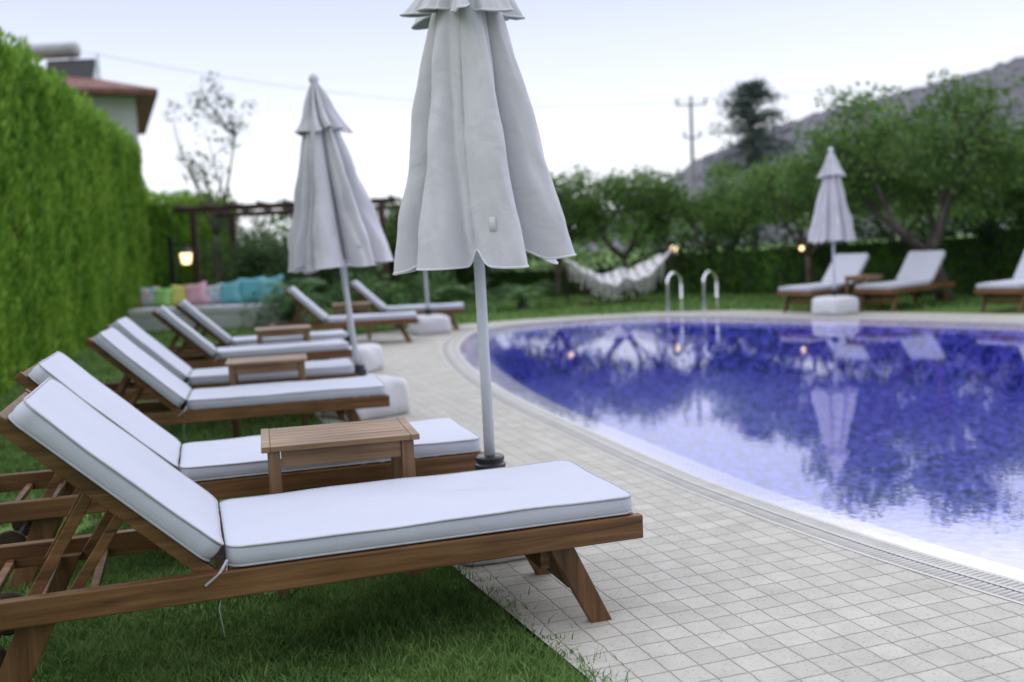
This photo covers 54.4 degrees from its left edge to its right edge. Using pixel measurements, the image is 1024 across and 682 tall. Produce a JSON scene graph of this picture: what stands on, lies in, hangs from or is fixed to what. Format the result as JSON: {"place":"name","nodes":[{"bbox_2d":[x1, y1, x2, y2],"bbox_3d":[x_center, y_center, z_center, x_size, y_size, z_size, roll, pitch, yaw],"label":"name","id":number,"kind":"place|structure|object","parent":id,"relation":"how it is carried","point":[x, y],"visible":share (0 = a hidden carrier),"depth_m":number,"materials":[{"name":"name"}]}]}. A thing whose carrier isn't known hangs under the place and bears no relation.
{"place":"outdoors","nodes":[
{"label":"outdoors","id":0,"kind":"place"},
{"bbox_2d":[60,76,157,149],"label":"house","id":1,"kind":"structure","parent":0,"point":[130,107],"depth_m":29.03,"materials":[{"name":"white paint"}]},
{"bbox_2d":[21,36,100,78],"bbox_3d":[-13.696,-8.217,30.172,2.275,2.100,0.763,-3,5,0],"label":"solar water heater","id":2,"kind":"object","parent":1,"relation":"on","point":[83,68],"visible":0.52,"depth_m":30.07,"materials":[{"name":"grey metal"}]},
{"bbox_2d":[0,234,1023,681],"bbox_3d":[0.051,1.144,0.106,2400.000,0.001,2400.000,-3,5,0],"label":"ground","id":3,"kind":"structure","parent":0,"point":[996,308],"depth_m":3.21,"materials":[{"name":"green plant"}]},
{"bbox_2d":[0,26,153,395],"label":"hedge","id":4,"kind":"object","parent":3,"relation":"on","point":[76,273],"visible":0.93,"depth_m":12.77,"materials":[{"name":"green plant"}]},
{"bbox_2d":[167,237,193,287],"bbox_3d":[-6.215,-1.149,18.849,0.475,1.660,0.277,-3,5,0],"label":"garden lantern","id":5,"kind":"object","parent":3,"relation":"on","point":[185,252],"visible":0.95,"depth_m":18.77,"materials":[{"name":"black metal"}]},
{"bbox_2d":[145,185,238,288],"bbox_3d":[-8.815,-2.448,26.356,1.392,3.252,3.973,0,6,22],"label":"hedge","id":6,"kind":"object","parent":3,"relation":"on","point":[164,222],"visible":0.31,"depth_m":25.54,"materials":[{"name":"green plant"}]},
{"bbox_2d":[159,71,257,283],"bbox_3d":[-7.405,-3.707,24.668,2.131,5.887,2.153,-6,6,-30],"label":"sparse tree","id":7,"kind":"object","parent":3,"relation":"on","point":[207,182],"visible":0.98,"depth_m":24.57,"materials":[{"name":"grey plant"}]},
{"bbox_2d":[128,291,288,331],"bbox_3d":[-5.221,-0.536,17.398,2.700,0.620,1.090,-2,5,5],"label":"garden sofa","id":8,"kind":"object","parent":3,"relation":"on","point":[227,315],"visible":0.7,"depth_m":16.85,"materials":[{"name":"white fabric"}]},
{"bbox_2d":[139,286,158,307],"bbox_3d":[-6.458,-0.780,17.715,0.380,0.361,0.220,-5,5,14],"label":"throw pillow","id":9,"kind":"object","parent":8,"relation":"on","point":[146,297],"visible":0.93,"depth_m":17.64,"materials":[{"name":"fabric"}]},
{"bbox_2d":[152,288,172,306],"bbox_3d":[-6.193,-0.776,17.642,0.360,0.342,0.216,2,6,15],"label":"throw pillow","id":10,"kind":"object","parent":8,"relation":"on","point":[162,297],"visible":0.99,"depth_m":17.57,"materials":[{"name":"fabric"}]},
{"bbox_2d":[170,284,192,305],"bbox_3d":[-5.871,-0.812,17.663,0.400,0.380,0.224,-1,5,8],"label":"throw pillow","id":11,"kind":"object","parent":8,"relation":"on","point":[178,294],"visible":0.74,"depth_m":17.59,"materials":[{"name":"fabric"}]},
{"bbox_2d":[184,281,207,304],"bbox_3d":[-5.577,-0.828,17.586,0.420,0.399,0.228,-10,5,5],"label":"throw pillow","id":12,"kind":"object","parent":8,"relation":"on","point":[195,293],"visible":0.94,"depth_m":17.51,"materials":[{"name":"fabric"}]},
{"bbox_2d":[205,282,222,304],"bbox_3d":[-5.273,-0.824,17.611,0.380,0.361,0.220,-10,4,7],"label":"throw pillow","id":13,"kind":"object","parent":8,"relation":"on","point":[212,294],"visible":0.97,"depth_m":17.53,"materials":[{"name":"fabric"}]},
{"bbox_2d":[220,279,240,304],"bbox_3d":[-4.960,-0.850,17.532,0.420,0.399,0.228,-9,3,15],"label":"throw pillow","id":14,"kind":"object","parent":8,"relation":"on","point":[229,292],"visible":0.98,"depth_m":17.46,"materials":[{"name":"fabric"}]},
{"bbox_2d":[238,276,264,303],"bbox_3d":[-4.589,-0.898,17.547,0.480,0.456,0.240,-4,5,-3],"label":"throw pillow","id":15,"kind":"object","parent":8,"relation":"on","point":[249,286],"visible":0.84,"depth_m":17.47,"materials":[{"name":"fabric"}]},
{"bbox_2d":[259,274,282,301],"bbox_3d":[-4.224,-0.906,17.465,0.480,0.457,0.240,-8,4,12],"label":"throw pillow","id":16,"kind":"object","parent":8,"relation":"on","point":[263,282],"visible":0.63,"depth_m":17.41,"materials":[{"name":"fabric"}]},
{"bbox_2d":[102,317,357,401],"bbox_3d":[-2.073,0.194,7.081,1.881,0.791,0.566,-4,5,-14],"label":"sun lounger","id":17,"kind":"object","parent":3,"relation":"on","point":[144,341],"visible":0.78,"depth_m":6.91,"materials":[{"name":"white fabric"}]},
{"bbox_2d":[84,327,389,437],"bbox_3d":[-1.709,0.284,5.936,1.881,0.791,0.566,-4,5,-14],"label":"sun lounger","id":18,"kind":"object","parent":3,"relation":"on","point":[164,386],"visible":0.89,"depth_m":5.77,"materials":[{"name":"white fabric"}]},
{"bbox_2d":[186,210,288,285],"bbox_3d":[-6.880,-2.103,25.476,3.170,2.757,2.301,-3,5,0],"label":"bush","id":19,"kind":"object","parent":3,"relation":"on","point":[210,250],"visible":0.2,"depth_m":25.07,"materials":[{"name":"green plant"}]},
{"bbox_2d":[0,351,483,591],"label":"sun lounger","id":20,"kind":"object","parent":3,"relation":"on","point":[232,468],"visible":0.68,"depth_m":3.85,"materials":[{"name":"white fabric"}]},
{"bbox_2d":[148,305,351,400],"bbox_3d":[-2.411,0.045,8.855,1.881,0.791,0.566,-4,6,-18],"label":"sun lounger","id":21,"kind":"object","parent":3,"relation":"on","point":[317,350],"visible":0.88,"depth_m":8.69,"materials":[{"name":"white fabric"}]},
{"bbox_2d":[165,300,347,355],"bbox_3d":[-2.606,-0.054,10.017,1.881,0.791,0.566,-4,6,-17],"label":"sun lounger","id":22,"kind":"object","parent":3,"relation":"on","point":[204,323],"visible":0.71,"depth_m":9.75,"materials":[{"name":"white fabric"}]},
{"bbox_2d":[225,353,308,437],"bbox_3d":[-1.585,0.367,6.505,0.509,0.510,0.365,-4,5,-13],"label":"side table","id":23,"kind":"object","parent":3,"relation":"on","point":[263,364],"visible":0.88,"depth_m":6.34,"materials":[{"name":"brown wood"}]},
{"bbox_2d":[220,233,316,299],"bbox_3d":[-5.567,-1.504,22.573,2.344,1.933,1.692,0,6,23],"label":"bush","id":24,"kind":"object","parent":3,"relation":"on","point":[264,265],"visible":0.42,"depth_m":22.30,"materials":[{"name":"green plant"}]},
{"bbox_2d":[237,282,317,326],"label":"bush","id":25,"kind":"object","parent":3,"relation":"on","point":[287,313],"visible":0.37,"depth_m":16.99,"materials":[{"name":"green plant"}]},
{"bbox_2d":[254,324,311,360],"bbox_3d":[-2.147,0.124,9.393,0.509,0.510,0.365,-4,6,-16],"label":"side table","id":26,"kind":"object","parent":3,"relation":"on","point":[283,331],"visible":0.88,"depth_m":9.24,"materials":[{"name":"brown wood"}]},
{"bbox_2d":[172,195,403,304],"bbox_3d":[-4.716,-1.912,22.500,4.650,2.370,3.600,-3,5,0],"label":"pergola","id":27,"kind":"object","parent":3,"relation":"on","point":[266,208],"visible":0.58,"depth_m":20.83,"materials":[{"name":"brown wood"}]},
{"bbox_2d":[253,275,344,321],"bbox_3d":[-3.555,-0.677,16.561,1.578,0.906,1.439,-3,5,0],"label":"cycad palm","id":28,"kind":"object","parent":3,"relation":"on","point":[303,287],"visible":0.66,"depth_m":16.50,"materials":[{"name":"green plant"}]},
{"bbox_2d":[260,197,369,289],"bbox_3d":[-5.122,-2.302,25.451,3.228,2.859,2.279,-3,5,0],"label":"bush","id":29,"kind":"object","parent":3,"relation":"on","point":[285,217],"visible":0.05,"depth_m":25.26,"materials":[{"name":"green plant"}]},
{"bbox_2d":[291,265,382,306],"bbox_3d":[-4.069,-1.618,22.600,2.212,2.085,1.859,1,6,31],"label":"bush","id":30,"kind":"object","parent":3,"relation":"on","point":[325,274],"visible":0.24,"depth_m":22.31,"materials":[{"name":"green plant"}]},
{"bbox_2d":[261,417,420,600],"bbox_3d":[-0.609,0.585,3.567,0.530,0.531,0.380,-4,5,-14],"label":"side table","id":31,"kind":"object","parent":3,"relation":"on","point":[393,439],"visible":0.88,"depth_m":3.42,"materials":[{"name":"brown wood"}]},
{"bbox_2d":[318,272,407,311],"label":"bush","id":32,"kind":"object","parent":3,"relation":"on","point":[379,294],"visible":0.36,"depth_m":17.13,"materials":[{"name":"green plant"}]},
{"bbox_2d":[340,196,441,299],"bbox_3d":[-3.178,-2.226,24.654,3.127,2.734,2.184,-3,5,0],"label":"bush","id":33,"kind":"object","parent":3,"relation":"on","point":[394,278],"visible":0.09,"depth_m":24.55,"materials":[{"name":"green plant"}]},
{"bbox_2d":[376,204,413,290],"bbox_3d":[-2.347,-2.257,24.436,2.448,2.597,2.353,-5,6,-26],"label":"orchard tree","id":34,"kind":"object","parent":3,"relation":"on","point":[391,237],"visible":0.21,"depth_m":23.80,"materials":[{"name":"green plant"}]},
{"bbox_2d":[385,270,475,307],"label":"bush","id":35,"kind":"object","parent":3,"relation":"on","point":[409,295],"visible":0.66,"depth_m":18.96,"materials":[{"name":"green plant"}]},
{"bbox_2d":[422,279,498,312],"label":"cycad palm","id":36,"kind":"object","parent":3,"relation":"on","point":[460,298],"visible":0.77,"depth_m":18.67,"materials":[{"name":"green plant"}]},
{"bbox_2d":[415,262,506,291],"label":"bush","id":37,"kind":"object","parent":3,"relation":"on","point":[455,271],"visible":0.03,"depth_m":24.73,"materials":[{"name":"green plant"}]},
{"bbox_2d":[485,265,487,296],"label":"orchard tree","id":38,"kind":"object","parent":3,"relation":"on","point":[486,282],"depth_m":23.42,"materials":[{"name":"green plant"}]},
{"bbox_2d":[374,246,660,297],"bbox_3d":[-0.116,-1.599,23.982,8.085,1.198,0.699,0,6,30],"label":"hedge","id":39,"kind":"object","parent":3,"relation":"on","point":[526,277],"visible":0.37,"depth_m":23.34,"materials":[{"name":"green plant"}]},
{"bbox_2d":[487,281,562,309],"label":"cycad palm","id":40,"kind":"object","parent":3,"relation":"on","point":[522,295],"visible":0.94,"depth_m":18.52,"materials":[{"name":"green plant"}]},
{"bbox_2d":[566,257,568,301],"bbox_3d":[1.122,-1.310,20.170,0.122,1.080,0.122,-3,5,0],"label":"garden lamp","id":41,"kind":"object","parent":3,"relation":"on","point":[567,283],"visible":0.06,"depth_m":20.18,"materials":[{"name":"black metal"}]},
{"bbox_2d":[540,164,618,297],"bbox_3d":[1.091,-2.426,22.451,2.815,2.992,2.502,-3,5,0],"label":"orchard tree","id":42,"kind":"object","parent":3,"relation":"on","point":[560,187],"visible":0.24,"depth_m":21.90,"materials":[{"name":"green plant"}]},
{"bbox_2d":[163,155,1022,272],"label":"distant trees","id":43,"kind":"object","parent":3,"relation":"on","point":[625,237],"visible":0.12,"depth_m":40.25,"materials":[{"name":"green plant"}]},
{"bbox_2d":[557,246,675,306],"bbox_3d":[2.006,-1.252,19.175,2.370,1.068,1.188,-3,5,-4],"label":"hammock","id":44,"kind":"object","parent":3,"relation":"on","point":[640,268],"visible":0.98,"depth_m":19.17,"materials":[{"name":"fabric"}]},
{"bbox_2d":[562,162,690,295],"bbox_3d":[2.419,-2.416,21.773,2.651,2.977,2.635,2,7,43],"label":"orchard tree","id":45,"kind":"object","parent":3,"relation":"on","point":[620,190],"visible":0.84,"depth_m":21.41,"materials":[{"name":"green plant"}]},
{"bbox_2d":[671,246,676,296],"bbox_3d":[3.290,-1.401,20.171,0.132,1.065,0.132,-3,5,0],"label":"garden lamp","id":46,"kind":"object","parent":3,"relation":"on","point":[674,271],"visible":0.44,"depth_m":20.16,"materials":[{"name":"black metal"}]},
{"bbox_2d":[675,96,706,251],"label":"utility pole","id":47,"kind":"object","parent":3,"relation":"on","point":[692,160],"visible":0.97,"depth_m":49.24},
{"bbox_2d":[81,51,687,106],"bbox_3d":[-2.025,-9.976,39.489,29.288,1.185,0.018,-7,7,-42],"label":"overhead cable","id":48,"kind":"object","parent":47,"relation":"attached to","point":[336,92],"visible":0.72,"depth_m":34.38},
{"bbox_2d":[678,73,1021,99],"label":"overhead cable","id":49,"kind":"object","parent":47,"relation":"attached to","point":[852,90],"visible":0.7,"depth_m":51.29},
{"bbox_2d":[715,64,1021,97],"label":"overhead cable","id":50,"kind":"object","parent":47,"relation":"attached to","point":[888,82],"visible":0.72,"depth_m":51.56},
{"bbox_2d":[647,159,809,251],"bbox_3d":[4.467,-2.404,21.164,3.179,2.883,2.503,3,7,44],"label":"orchard tree","id":51,"kind":"object","parent":3,"relation":"on","point":[724,211],"visible":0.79,"depth_m":20.84,"materials":[{"name":"green plant"}]},
{"bbox_2d":[690,74,810,249],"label":"fir tree","id":52,"kind":"object","parent":3,"relation":"on","point":[748,95],"visible":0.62,"depth_m":43.95,"materials":[{"name":"green plant"}]},
{"bbox_2d":[799,246,803,284],"bbox_3d":[5.299,-1.256,18.184,0.092,0.965,0.092,-3,5,0],"label":"garden lamp","id":53,"kind":"object","parent":3,"relation":"on","point":[801,248],"visible":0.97,"depth_m":18.15,"materials":[{"name":"black metal"}]},
{"bbox_2d":[727,140,893,283],"bbox_3d":[5.509,-2.213,18.521,3.034,2.897,2.667,-3,5,0],"label":"orchard tree","id":54,"kind":"object","parent":3,"relation":"on","point":[792,205],"visible":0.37,"depth_m":18.36,"materials":[{"name":"green plant"}]},
{"bbox_2d":[776,253,872,312],"bbox_3d":[4.903,-0.911,15.381,1.980,0.832,0.596,-7,7,-41],"label":"sun lounger","id":55,"kind":"object","parent":3,"relation":"on","point":[850,264],"visible":0.81,"depth_m":15.31,"materials":[{"name":"white fabric"}]},
{"bbox_2d":[651,210,1001,295],"bbox_3d":[5.628,-1.603,19.317,0.770,1.545,7.434,-7,7,-41],"label":"hedge","id":56,"kind":"object","parent":3,"relation":"on","point":[758,270],"visible":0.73,"depth_m":19.41,"materials":[{"name":"green plant"}]},
{"bbox_2d":[844,274,882,309],"bbox_3d":[5.322,-0.739,15.068,0.509,0.510,0.365,-7,7,-41],"label":"side table","id":57,"kind":"object","parent":3,"relation":"on","point":[863,279],"visible":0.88,"depth_m":14.99,"materials":[{"name":"brown wood"}]},
{"bbox_2d":[802,117,981,241],"bbox_3d":[7.622,-2.765,20.013,3.788,3.530,3.005,-3,5,0],"label":"orchard tree","id":58,"kind":"object","parent":3,"relation":"on","point":[913,217],"visible":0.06,"depth_m":19.80,"materials":[{"name":"green plant"}]},
{"bbox_2d":[771,66,1023,301],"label":"orchard tree","id":59,"kind":"object","parent":3,"relation":"on","point":[933,174],"visible":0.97,"depth_m":15.45,"materials":[{"name":"green plant"}]},
{"bbox_2d":[853,250,954,311],"bbox_3d":[5.923,-0.920,14.983,1.980,0.832,0.596,-7,7,-41],"label":"sun lounger","id":60,"kind":"object","parent":3,"relation":"on","point":[918,272],"visible":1,"depth_m":15.04,"materials":[{"name":"white fabric"}]},
{"bbox_2d":[957,146,1023,228],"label":"orchard tree","id":61,"kind":"object","parent":3,"relation":"on","point":[1016,195],"visible":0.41,"depth_m":16.18,"materials":[{"name":"green plant"}]},
{"bbox_2d":[973,201,1023,294],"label":"hedge","id":62,"kind":"object","parent":3,"relation":"on","point":[1005,254],"visible":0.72,"depth_m":16.44,"materials":[{"name":"green plant"}]},
{"bbox_2d":[974,253,1023,313],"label":"sun lounger","id":63,"kind":"object","parent":3,"relation":"on","point":[1012,288],"visible":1,"depth_m":13.33,"materials":[{"name":"white fabric"}]},
{"bbox_2d":[0,0,1023,246],"label":"sky","id":64,"kind":"structure","parent":0,"point":[596,54],"materials":[{"name":"white"}]},
{"bbox_2d":[312,310,1023,681],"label":"pavement","id":65,"kind":"structure","parent":0,"point":[690,586],"depth_m":3.18,"materials":[{"name":"beige tile"}]},
{"bbox_2d":[0,377,642,681],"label":"sun lounger","id":66,"kind":"object","parent":65,"relation":"on","point":[547,517],"visible":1,"depth_m":2.79,"materials":[{"name":"white fabric"}]},
{"bbox_2d":[268,286,418,341],"bbox_3d":[-2.167,-0.338,12.859,1.881,0.791,0.566,-3,5,-8],"label":"sun lounger","id":67,"kind":"object","parent":65,"relation":"on","point":[398,319],"visible":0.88,"depth_m":12.65,"materials":[{"name":"white fabric"}]},
{"bbox_2d":[287,72,409,420],"bbox_3d":[-1.207,-0.672,7.051,0.795,2.419,0.799,-7,7,-40],"label":"patio umbrella","id":68,"kind":"object","parent":65,"relation":"on","point":[335,223],"visible":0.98,"depth_m":6.85,"materials":[{"name":"white fabric"}]},
{"bbox_2d":[332,302,371,339],"bbox_3d":[-2.164,-0.259,13.525,0.509,0.510,0.365,-3,5,-6],"label":"side table","id":69,"kind":"object","parent":65,"relation":"on","point":[356,305],"visible":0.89,"depth_m":13.36,"materials":[{"name":"brown wood"}]},
{"bbox_2d":[329,165,383,372],"bbox_3d":[-1.636,-0.885,9.706,0.642,2.391,0.646,-1,5,15],"label":"patio umbrella","id":70,"kind":"object","parent":65,"relation":"on","point":[371,356],"visible":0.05,"depth_m":9.68,"materials":[{"name":"white fabric"}]},
{"bbox_2d":[338,280,464,331],"bbox_3d":[-1.643,-0.525,14.618,1.881,0.791,0.566,-3,5,-4],"label":"sun lounger","id":71,"kind":"object","parent":65,"relation":"on","point":[446,309],"visible":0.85,"depth_m":14.40,"materials":[{"name":"white fabric"}]},
{"bbox_2d":[408,271,450,335],"bbox_3d":[-1.224,-1.292,13.882,0.646,2.391,0.642,-5,6,-20],"label":"patio umbrella","id":72,"kind":"object","parent":65,"relation":"on","point":[430,323],"visible":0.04,"depth_m":13.78,"materials":[{"name":"white concrete"}]},
{"bbox_2d":[393,0,576,565],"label":"patio umbrella","id":73,"kind":"object","parent":65,"relation":"on","point":[480,192],"visible":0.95,"depth_m":3.49,"materials":[{"name":"white fabric"}]},
{"bbox_2d":[666,270,718,313],"bbox_3d":[2.875,-0.427,15.815,0.804,1.370,0.572,-1,5,12],"label":"pool ladder","id":74,"kind":"object","parent":65,"relation":"on","point":[681,288],"visible":0.63,"depth_m":15.69,"materials":[{"name":"metal"}]},
{"bbox_2d":[441,314,1023,604],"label":"drain channel","id":75,"kind":"object","parent":65,"relation":"in","point":[806,515],"visible":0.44,"depth_m":5.30,"materials":[{"name":"white plastic"}]},
{"bbox_2d":[442,314,1023,602],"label":"drain grate","id":76,"kind":"object","parent":65,"relation":"in","point":[994,584],"visible":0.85,"depth_m":4.42,"materials":[{"name":"white plastic"}]},
{"bbox_2d":[808,147,858,315],"bbox_3d":[4.536,-1.552,14.088,0.636,2.354,0.632,-6,6,-33],"label":"patio umbrella","id":77,"kind":"object","parent":65,"relation":"on","point":[832,221],"visible":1,"depth_m":13.94,"materials":[{"name":"white fabric"}]},
{"bbox_2d":[459,317,1023,518],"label":"water","id":78,"kind":"structure","parent":0,"point":[904,415],"depth_m":7.18,"materials":[{"name":"blue liquid"}]},
{"bbox_2d":[572,56,1023,250],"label":"hill","id":79,"kind":"structure","parent":0,"point":[918,94],"depth_m":256.95,"materials":[{"name":"grey stone"}]},
{"bbox_2d":[786,507,1023,580],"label":"pool basin","id":80,"kind":"object","parent":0,"point":[991,544],"depth_m":6.07,"materials":[{"name":"white tile"}]}
]}

